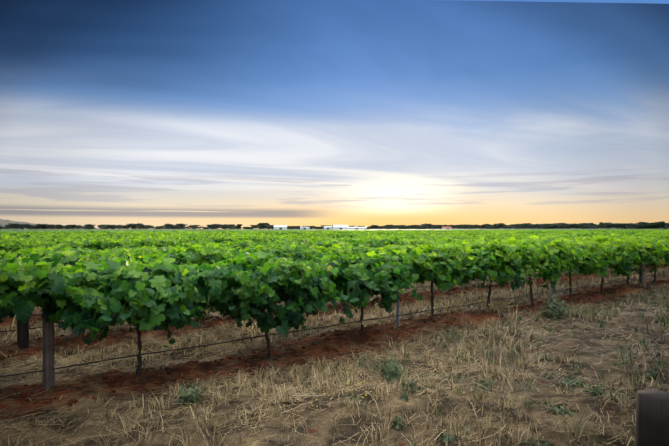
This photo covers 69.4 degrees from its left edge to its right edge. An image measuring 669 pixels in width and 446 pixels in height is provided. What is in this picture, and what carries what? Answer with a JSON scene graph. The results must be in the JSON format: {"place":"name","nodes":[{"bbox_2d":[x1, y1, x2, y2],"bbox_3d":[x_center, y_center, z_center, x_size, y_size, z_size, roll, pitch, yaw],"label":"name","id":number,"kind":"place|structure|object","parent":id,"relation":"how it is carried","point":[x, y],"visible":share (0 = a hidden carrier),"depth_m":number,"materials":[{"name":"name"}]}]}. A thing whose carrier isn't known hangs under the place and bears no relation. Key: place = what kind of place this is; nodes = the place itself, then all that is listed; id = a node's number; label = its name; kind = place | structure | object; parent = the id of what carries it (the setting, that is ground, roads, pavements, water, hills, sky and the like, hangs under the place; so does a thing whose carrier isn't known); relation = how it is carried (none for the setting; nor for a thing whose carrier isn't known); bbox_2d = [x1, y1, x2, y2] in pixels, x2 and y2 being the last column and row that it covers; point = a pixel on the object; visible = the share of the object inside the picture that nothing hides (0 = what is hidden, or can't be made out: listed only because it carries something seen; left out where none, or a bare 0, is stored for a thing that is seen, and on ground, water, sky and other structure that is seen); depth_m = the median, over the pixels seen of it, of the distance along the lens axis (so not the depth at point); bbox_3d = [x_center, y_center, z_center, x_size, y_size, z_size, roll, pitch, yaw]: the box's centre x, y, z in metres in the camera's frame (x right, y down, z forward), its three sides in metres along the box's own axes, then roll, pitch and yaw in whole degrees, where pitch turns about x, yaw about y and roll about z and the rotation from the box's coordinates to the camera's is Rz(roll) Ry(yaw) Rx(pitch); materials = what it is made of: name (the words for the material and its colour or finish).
{"place":"outdoors","nodes":[
{"label":"outdoors","id":0,"kind":"place"},
{"bbox_2d":[0,219,102,228],"bbox_3d":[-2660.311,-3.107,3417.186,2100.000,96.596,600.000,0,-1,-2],"label":"hill","id":1,"kind":"structure","parent":0,"point":[3,222],"depth_m":3281.24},
{"bbox_2d":[0,264,668,445],"bbox_3d":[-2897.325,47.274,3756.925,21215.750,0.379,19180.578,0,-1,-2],"label":"ground","id":2,"kind":"structure","parent":0,"point":[143,383],"depth_m":6.60,"materials":[{"name":"soil"}]},
{"bbox_2d":[0,250,6,257],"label":"vine","id":3,"kind":"object","parent":2,"relation":"on","point":[2,253],"visible":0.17,"depth_m":10.35,"materials":[{"name":"green plant"}]},
{"bbox_2d":[8,223,19,228],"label":"tree","id":4,"kind":"object","parent":2,"relation":"on","point":[14,224],"visible":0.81,"depth_m":767.94,"materials":[{"name":"green plant"}]},
{"bbox_2d":[13,224,30,227],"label":"tree","id":5,"kind":"object","parent":2,"relation":"on","point":[21,225],"visible":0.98,"depth_m":770.93,"materials":[{"name":"green plant"}]},
{"bbox_2d":[16,256,28,348],"bbox_3d":[-5.326,1.461,8.248,0.174,1.808,0.178,0,1,-10],"label":"post","id":6,"kind":"object","parent":2,"relation":"on","point":[22,335],"visible":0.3,"depth_m":8.20,"materials":[{"name":"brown wood"}]},
{"bbox_2d":[0,232,53,235],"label":"vine","id":7,"kind":"object","parent":2,"relation":"on","point":[20,233],"visible":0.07,"depth_m":43.51,"materials":[{"name":"green plant"}]},
{"bbox_2d":[1,232,67,236],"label":"vine","id":8,"kind":"object","parent":2,"relation":"on","point":[29,235],"visible":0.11,"depth_m":36.65,"materials":[{"name":"green plant"}]},
{"bbox_2d":[7,234,75,237],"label":"vine","id":9,"kind":"object","parent":2,"relation":"on","point":[57,236],"visible":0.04,"depth_m":31.40,"materials":[{"name":"green plant"}]},
{"bbox_2d":[0,251,95,323],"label":"vine","id":10,"kind":"object","parent":2,"relation":"on","point":[26,284],"visible":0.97,"depth_m":5.45,"materials":[{"name":"green plant"}]},
{"bbox_2d":[42,306,54,389],"bbox_3d":[-3.502,1.417,5.904,0.128,1.658,0.131,-1,-1,30],"label":"post","id":11,"kind":"object","parent":2,"relation":"on","point":[48,356],"visible":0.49,"depth_m":5.85,"materials":[{"name":"grey wood"}]},
{"bbox_2d":[0,235,96,239],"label":"vine","id":12,"kind":"object","parent":2,"relation":"on","point":[44,236],"visible":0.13,"depth_m":28.97,"materials":[{"name":"green plant"}]},
{"bbox_2d":[1,236,97,240],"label":"vine","id":13,"kind":"object","parent":2,"relation":"on","point":[48,238],"visible":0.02,"depth_m":26.84,"materials":[{"name":"green plant"}]},
{"bbox_2d":[0,235,116,243],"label":"vine","id":14,"kind":"object","parent":2,"relation":"on","point":[23,239],"visible":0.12,"depth_m":21.02,"materials":[{"name":"green plant"}]},
{"bbox_2d":[5,237,113,241],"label":"vine","id":15,"kind":"object","parent":2,"relation":"on","point":[58,239],"visible":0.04,"depth_m":24.24,"materials":[{"name":"green plant"}]},
{"bbox_2d":[41,231,91,233],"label":"vine","id":16,"kind":"object","parent":2,"relation":"on","point":[71,232],"visible":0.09,"depth_m":57.07,"materials":[{"name":"green plant"}]},
{"bbox_2d":[8,235,141,243],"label":"vine","id":17,"kind":"object","parent":2,"relation":"on","point":[120,240],"visible":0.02,"depth_m":20.05,"materials":[{"name":"green plant"}]},
{"bbox_2d":[64,231,121,234],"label":"vine","id":18,"kind":"object","parent":2,"relation":"on","point":[67,233],"visible":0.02,"depth_m":43.26,"materials":[{"name":"green plant"}]},
{"bbox_2d":[68,232,124,235],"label":"vine","id":19,"kind":"object","parent":2,"relation":"on","point":[86,234],"visible":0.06,"depth_m":40.86,"materials":[{"name":"green plant"}]},
{"bbox_2d":[11,244,184,253],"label":"vine","id":20,"kind":"object","parent":2,"relation":"on","point":[21,250],"visible":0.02,"depth_m":14.51,"materials":[{"name":"green plant"}]},
{"bbox_2d":[0,234,197,252],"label":"vine","id":21,"kind":"object","parent":2,"relation":"on","point":[101,244],"visible":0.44,"depth_m":17.00,"materials":[{"name":"green plant"}]},
{"bbox_2d":[76,232,141,235],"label":"vine","id":22,"kind":"object","parent":2,"relation":"on","point":[111,234],"visible":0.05,"depth_m":39.89,"materials":[{"name":"green plant"}]},
{"bbox_2d":[78,231,164,236],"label":"vine","id":23,"kind":"object","parent":2,"relation":"on","point":[116,235],"visible":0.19,"depth_m":37.16,"materials":[{"name":"green plant"}]},
{"bbox_2d":[97,234,156,237],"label":"vine","id":24,"kind":"object","parent":2,"relation":"on","point":[115,236],"visible":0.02,"depth_m":34.20,"materials":[{"name":"green plant"}]},
{"bbox_2d":[13,243,244,259],"bbox_3d":[-4.814,1.325,12.612,6.786,1.654,2.173,1,-1,-38],"label":"vine","id":25,"kind":"object","parent":2,"relation":"on","point":[41,252],"visible":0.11,"depth_m":11.70,"materials":[{"name":"green plant"}]},
{"bbox_2d":[127,223,137,227],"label":"tree","id":26,"kind":"object","parent":2,"relation":"on","point":[132,225],"visible":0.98,"depth_m":674.49,"materials":[{"name":"green plant"}]},
{"bbox_2d":[98,233,182,238],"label":"vine","id":27,"kind":"object","parent":2,"relation":"on","point":[180,235],"visible":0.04,"depth_m":32.94,"materials":[{"name":"green plant"}]},
{"bbox_2d":[113,231,167,233],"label":"vine","id":28,"kind":"object","parent":2,"relation":"on","point":[125,232],"visible":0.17,"depth_m":52.54,"materials":[{"name":"green plant"}]},
{"bbox_2d":[111,234,199,238],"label":"vine","id":29,"kind":"object","parent":2,"relation":"on","point":[188,237],"visible":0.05,"depth_m":29.79,"materials":[{"name":"green plant"}]},
{"bbox_2d":[16,243,324,337],"bbox_3d":[-3.022,1.268,10.088,6.432,1.693,2.112,1,-1,-38],"label":"vine","id":30,"kind":"object","parent":2,"relation":"on","point":[196,254],"visible":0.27,"depth_m":9.70,"materials":[{"name":"green plant"}]},
{"bbox_2d":[127,234,214,239],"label":"vine","id":31,"kind":"object","parent":2,"relation":"on","point":[205,237],"visible":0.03,"depth_m":28.66,"materials":[{"name":"green plant"}]},
{"bbox_2d":[152,232,199,234],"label":"vine","id":32,"kind":"object","parent":2,"relation":"on","point":[178,233],"visible":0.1,"depth_m":45.93,"materials":[{"name":"green plant"}]},
{"bbox_2d":[150,235,237,240],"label":"vine","id":33,"kind":"object","parent":2,"relation":"on","point":[196,238],"visible":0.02,"depth_m":25.58,"materials":[{"name":"green plant"}]},
{"bbox_2d":[168,231,228,235],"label":"vine","id":34,"kind":"object","parent":2,"relation":"on","point":[220,233],"visible":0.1,"depth_m":41.29,"materials":[{"name":"green plant"}]},
{"bbox_2d":[155,233,285,243],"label":"vine","id":35,"kind":"object","parent":2,"relation":"on","point":[218,240],"visible":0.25,"depth_m":23.26,"materials":[{"name":"green plant"}]},
{"bbox_2d":[190,233,256,236],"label":"vine","id":36,"kind":"object","parent":2,"relation":"on","point":[202,235],"visible":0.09,"depth_m":35.85,"materials":[{"name":"green plant"}]},
{"bbox_2d":[41,250,422,376],"bbox_3d":[-1.047,1.319,7.762,6.432,1.755,2.326,1,-1,-38],"label":"vine","id":37,"kind":"object","parent":2,"relation":"on","point":[158,295],"visible":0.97,"depth_m":6.76,"materials":[{"name":"green plant"}]},
{"bbox_2d":[207,233,278,237],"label":"vine","id":38,"kind":"object","parent":2,"relation":"on","point":[237,235],"visible":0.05,"depth_m":33.52,"materials":[{"name":"green plant"}]},
{"bbox_2d":[182,238,304,247],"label":"vine","id":39,"kind":"object","parent":2,"relation":"on","point":[210,243],"visible":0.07,"depth_m":20.22,"materials":[{"name":"green plant"}]},
{"bbox_2d":[258,223,270,228],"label":"tree","id":40,"kind":"object","parent":2,"relation":"on","point":[263,225],"visible":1,"depth_m":657.88,"materials":[{"name":"green plant"}]},
{"bbox_2d":[239,231,304,235],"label":"vine","id":41,"kind":"object","parent":2,"relation":"on","point":[253,233],"visible":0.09,"depth_m":42.14,"materials":[{"name":"green plant"}]},
{"bbox_2d":[208,238,348,249],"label":"vine","id":42,"kind":"object","parent":2,"relation":"on","point":[242,244],"visible":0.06,"depth_m":17.38,"materials":[{"name":"green plant"}]},
{"bbox_2d":[255,230,304,234],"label":"vine","id":43,"kind":"object","parent":2,"relation":"on","point":[292,232],"visible":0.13,"depth_m":53.42,"materials":[{"name":"green plant"}]},
{"bbox_2d":[273,225,286,228],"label":"shed","id":44,"kind":"structure","parent":2,"relation":"on","point":[279,226],"depth_m":604.59,"materials":[{"name":"white paint"}]},
{"bbox_2d":[254,234,334,239],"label":"vine","id":45,"kind":"object","parent":2,"relation":"on","point":[287,236],"visible":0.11,"depth_m":29.14,"materials":[{"name":"green plant"}]},
{"bbox_2d":[275,236,365,241],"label":"vine","id":46,"kind":"object","parent":2,"relation":"on","point":[300,239],"visible":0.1,"depth_m":25.72,"materials":[{"name":"green plant"}]},
{"bbox_2d":[245,237,408,248],"bbox_3d":[-0.012,1.331,16.022,6.786,1.713,2.364,1,-1,-38],"label":"vine","id":47,"kind":"object","parent":2,"relation":"on","point":[378,242],"visible":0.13,"depth_m":16.54,"materials":[{"name":"green plant"}]},
{"bbox_2d":[305,231,350,234],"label":"vine","id":48,"kind":"object","parent":2,"relation":"on","point":[307,233],"visible":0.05,"depth_m":44.90,"materials":[{"name":"green plant"}]},
{"bbox_2d":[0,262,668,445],"bbox_3d":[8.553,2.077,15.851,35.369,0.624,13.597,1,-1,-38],"label":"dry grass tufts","id":49,"kind":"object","parent":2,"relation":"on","point":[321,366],"visible":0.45,"depth_m":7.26,"materials":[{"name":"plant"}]},
{"bbox_2d":[0,265,668,425],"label":"soil clods","id":50,"kind":"object","parent":2,"relation":"on","point":[71,401],"visible":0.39,"depth_m":8.55,"materials":[{"name":"brown soil"}]},
{"bbox_2d":[0,265,668,376],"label":"drip line","id":51,"kind":"object","parent":2,"relation":"on","point":[268,334],"visible":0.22,"depth_m":7.81,"materials":[{"name":"black plastic"}]},
{"bbox_2d":[303,232,367,238],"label":"vine","id":52,"kind":"object","parent":2,"relation":"on","point":[323,235],"visible":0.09,"depth_m":34.70,"materials":[{"name":"green plant"}]},
{"bbox_2d":[333,225,347,228],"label":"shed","id":53,"kind":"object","parent":2,"relation":"on","point":[340,226],"visible":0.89,"depth_m":615.24,"materials":[{"name":"white paint"}]},
{"bbox_2d":[326,232,367,235],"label":"vine","id":54,"kind":"object","parent":2,"relation":"on","point":[328,234],"visible":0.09,"depth_m":42.44,"materials":[{"name":"green plant"}]},
{"bbox_2d":[307,235,392,241],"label":"vine","id":55,"kind":"object","parent":2,"relation":"on","point":[347,239],"visible":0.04,"depth_m":24.27,"materials":[{"name":"green plant"}]},
{"bbox_2d":[335,230,364,232],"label":"vine","id":56,"kind":"object","parent":2,"relation":"on","point":[346,231],"visible":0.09,"depth_m":63.01,"materials":[{"name":"green plant"}]},
{"bbox_2d":[348,227,366,228],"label":"long shed","id":57,"kind":"object","parent":2,"relation":"on","point":[357,227],"visible":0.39,"depth_m":627.46,"materials":[{"name":"white paint"}]},
{"bbox_2d":[335,234,393,238],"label":"vine","id":58,"kind":"object","parent":2,"relation":"on","point":[359,236],"visible":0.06,"depth_m":32.96,"materials":[{"name":"green plant"}]},
{"bbox_2d":[345,232,392,235],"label":"vine","id":59,"kind":"object","parent":2,"relation":"on","point":[371,234],"visible":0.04,"depth_m":41.30,"materials":[{"name":"green plant"}]},
{"bbox_2d":[358,231,396,233],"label":"vine","id":60,"kind":"object","parent":2,"relation":"on","point":[385,232],"visible":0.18,"depth_m":58.21,"materials":[{"name":"green plant"}]},
{"bbox_2d":[309,242,451,305],"bbox_3d":[1.770,1.374,13.906,6.786,1.735,2.076,1,-1,-38],"label":"vine","id":61,"kind":"object","parent":2,"relation":"on","point":[335,249],"visible":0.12,"depth_m":12.46,"materials":[{"name":"green plant"}]},
{"bbox_2d":[345,237,435,243],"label":"vine","id":62,"kind":"object","parent":2,"relation":"on","point":[395,238],"visible":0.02,"depth_m":22.34,"materials":[{"name":"green plant"}]},
{"bbox_2d":[360,233,424,238],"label":"vine","id":63,"kind":"object","parent":2,"relation":"on","point":[380,236],"visible":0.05,"depth_m":29.40,"materials":[{"name":"green plant"}]},
{"bbox_2d":[396,261,398,325],"bbox_3d":[1.255,1.528,9.577,0.033,1.660,0.053,1,-2,-38],"label":"post","id":64,"kind":"object","parent":2,"relation":"on","point":[397,313],"visible":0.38,"depth_m":9.56,"materials":[{"name":"wood"}]},
{"bbox_2d":[311,300,510,419],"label":"weeds","id":65,"kind":"object","parent":2,"relation":"on","point":[366,403],"depth_m":5.22,"materials":[{"name":"plant"}]},
{"bbox_2d":[393,231,436,234],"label":"vine","id":66,"kind":"object","parent":2,"relation":"on","point":[399,233],"visible":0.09,"depth_m":44.77,"materials":[{"name":"green plant"}]},
{"bbox_2d":[174,295,657,445],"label":"weed plants","id":67,"kind":"object","parent":2,"relation":"on","point":[391,370],"visible":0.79,"depth_m":5.87,"materials":[{"name":"green plant"}]},
{"bbox_2d":[394,232,451,236],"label":"vine","id":68,"kind":"object","parent":2,"relation":"on","point":[412,234],"visible":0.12,"depth_m":35.63,"materials":[{"name":"green plant"}]},
{"bbox_2d":[394,234,470,239],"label":"vine","id":69,"kind":"object","parent":2,"relation":"on","point":[405,236],"visible":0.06,"depth_m":27.60,"materials":[{"name":"green plant"}]},
{"bbox_2d":[428,231,458,233],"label":"vine","id":70,"kind":"object","parent":2,"relation":"on","point":[452,232],"visible":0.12,"depth_m":51.55,"materials":[{"name":"green plant"}]},
{"bbox_2d":[399,237,493,246],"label":"vine","id":71,"kind":"object","parent":2,"relation":"on","point":[415,241],"visible":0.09,"depth_m":19.23,"materials":[{"name":"green plant"}]},
{"bbox_2d":[425,234,486,238],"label":"vine","id":72,"kind":"object","parent":2,"relation":"on","point":[462,235],"visible":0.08,"depth_m":34.15,"materials":[{"name":"green plant"}]},
{"bbox_2d":[254,287,668,445],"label":"green grass tufts","id":73,"kind":"object","parent":2,"relation":"on","point":[573,365],"visible":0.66,"depth_m":7.45,"materials":[{"name":"green plant"}]},
{"bbox_2d":[447,236,509,240],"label":"vine","id":74,"kind":"object","parent":2,"relation":"on","point":[494,238],"visible":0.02,"depth_m":26.52,"materials":[{"name":"green plant"}]},
{"bbox_2d":[377,235,590,319],"bbox_3d":[3.659,1.228,11.278,6.786,1.856,2.349,1,-1,-38],"label":"vine","id":75,"kind":"object","parent":2,"relation":"on","point":[442,266],"visible":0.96,"depth_m":10.84,"materials":[{"name":"green plant"}]},
{"bbox_2d":[464,231,506,235],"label":"vine","id":76,"kind":"object","parent":2,"relation":"on","point":[475,233],"visible":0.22,"depth_m":45.19,"materials":[{"name":"green plant"}]},
{"bbox_2d":[449,240,544,284],"bbox_3d":[6.508,1.412,17.588,6.786,1.673,2.325,1,-1,-38],"label":"vine","id":77,"kind":"object","parent":2,"relation":"on","point":[478,241],"depth_m":16.21,"materials":[{"name":"green plant"}]},
{"bbox_2d":[477,233,528,237],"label":"vine","id":78,"kind":"object","parent":2,"relation":"on","point":[510,234],"visible":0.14,"depth_m":37.70,"materials":[{"name":"green plant"}]},
{"bbox_2d":[495,237,561,240],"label":"vine","id":79,"kind":"object","parent":2,"relation":"on","point":[539,238],"visible":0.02,"depth_m":23.76,"materials":[{"name":"green plant"}]},
{"bbox_2d":[517,231,542,233],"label":"vine","id":80,"kind":"object","parent":2,"relation":"on","point":[528,232],"visible":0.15,"depth_m":60.96,"materials":[{"name":"green plant"}]},
{"bbox_2d":[506,234,562,239],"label":"vine","id":81,"kind":"object","parent":2,"relation":"on","point":[520,237],"visible":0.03,"depth_m":28.22,"materials":[{"name":"green plant"}]},
{"bbox_2d":[529,232,560,235],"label":"vine","id":82,"kind":"object","parent":2,"relation":"on","point":[535,233],"visible":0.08,"depth_m":46.40,"materials":[{"name":"green plant"}]},
{"bbox_2d":[549,224,560,228],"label":"tree","id":83,"kind":"object","parent":2,"relation":"on","point":[555,225],"visible":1,"depth_m":898.16,"materials":[{"name":"green plant"}]},
{"bbox_2d":[559,231,589,233],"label":"vine","id":84,"kind":"object","parent":2,"relation":"on","point":[565,232],"visible":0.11,"depth_m":56.26,"materials":[{"name":"green plant"}]},
{"bbox_2d":[556,233,606,237],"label":"vine","id":85,"kind":"object","parent":2,"relation":"on","point":[586,234],"visible":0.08,"depth_m":33.01,"materials":[{"name":"green plant"}]},
{"bbox_2d":[554,233,640,270],"bbox_3d":[11.311,1.339,20.997,6.786,1.776,2.244,1,-1,-38],"label":"vine","id":86,"kind":"object","parent":2,"relation":"on","point":[612,235],"visible":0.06,"depth_m":20.94,"materials":[{"name":"green plant"}]},
{"bbox_2d":[594,231,621,234],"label":"vine","id":87,"kind":"object","parent":2,"relation":"on","point":[596,232],"visible":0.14,"depth_m":47.76,"materials":[{"name":"green plant"}]},
{"bbox_2d":[602,223,614,228],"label":"tree","id":88,"kind":"object","parent":2,"relation":"on","point":[609,225],"visible":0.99,"depth_m":912.92,"materials":[{"name":"green plant"}]},
{"bbox_2d":[564,235,668,297],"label":"vine","id":89,"kind":"object","parent":2,"relation":"on","point":[625,253],"visible":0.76,"depth_m":14.29,"materials":[{"name":"green plant"}]},
{"bbox_2d":[639,263,644,284],"bbox_3d":[10.754,1.560,16.920,0.178,1.808,0.174,-1,-2,32],"label":"post","id":90,"kind":"object","parent":2,"relation":"on","point":[641,277],"visible":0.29,"depth_m":16.85,"materials":[{"name":"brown wood"}]},
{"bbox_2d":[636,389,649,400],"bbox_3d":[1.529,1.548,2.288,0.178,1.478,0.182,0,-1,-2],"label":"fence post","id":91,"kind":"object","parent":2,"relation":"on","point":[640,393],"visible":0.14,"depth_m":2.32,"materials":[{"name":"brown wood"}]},
{"bbox_2d":[624,235,668,267],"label":"vine","id":92,"kind":"object","parent":2,"relation":"on","point":[662,237],"visible":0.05,"depth_m":25.53,"materials":[{"name":"green plant"}]},
{"bbox_2d":[632,237,668,283],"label":"vine","id":93,"kind":"object","parent":2,"relation":"on","point":[666,244],"visible":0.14,"depth_m":16.89,"materials":[{"name":"green plant"}]},
{"bbox_2d":[635,232,667,235],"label":"vine","id":94,"kind":"object","parent":2,"relation":"on","point":[638,234],"visible":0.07,"depth_m":39.23,"materials":[{"name":"green plant"}]},
{"bbox_2d":[646,231,668,234],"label":"vine","id":95,"kind":"object","parent":2,"relation":"on","point":[661,232],"visible":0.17,"depth_m":48.76,"materials":[{"name":"green plant"}]},
{"bbox_2d":[648,221,668,228],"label":"tree","id":96,"kind":"object","parent":2,"relation":"on","point":[659,224],"visible":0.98,"depth_m":931.91,"materials":[{"name":"green plant"}]},
{"bbox_2d":[0,229,668,231],"bbox_3d":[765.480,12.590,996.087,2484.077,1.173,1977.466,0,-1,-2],"label":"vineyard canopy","id":97,"kind":"object","parent":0,"point":[71,230],"visible":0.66,"depth_m":233.35,"materials":[{"name":"green plant"}]},
{"bbox_2d":[0,0,668,228],"label":"sky","id":98,"kind":"structure","parent":0,"point":[366,113],"materials":[{"name":"blue"}]},
{"bbox_2d":[426,228,668,228],"bbox_3d":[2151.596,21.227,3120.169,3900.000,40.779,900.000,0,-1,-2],"label":"trees","id":99,"kind":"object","parent":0,"point":[563,228],"depth_m":2718.15,"materials":[{"name":"green plant"}]}
]}

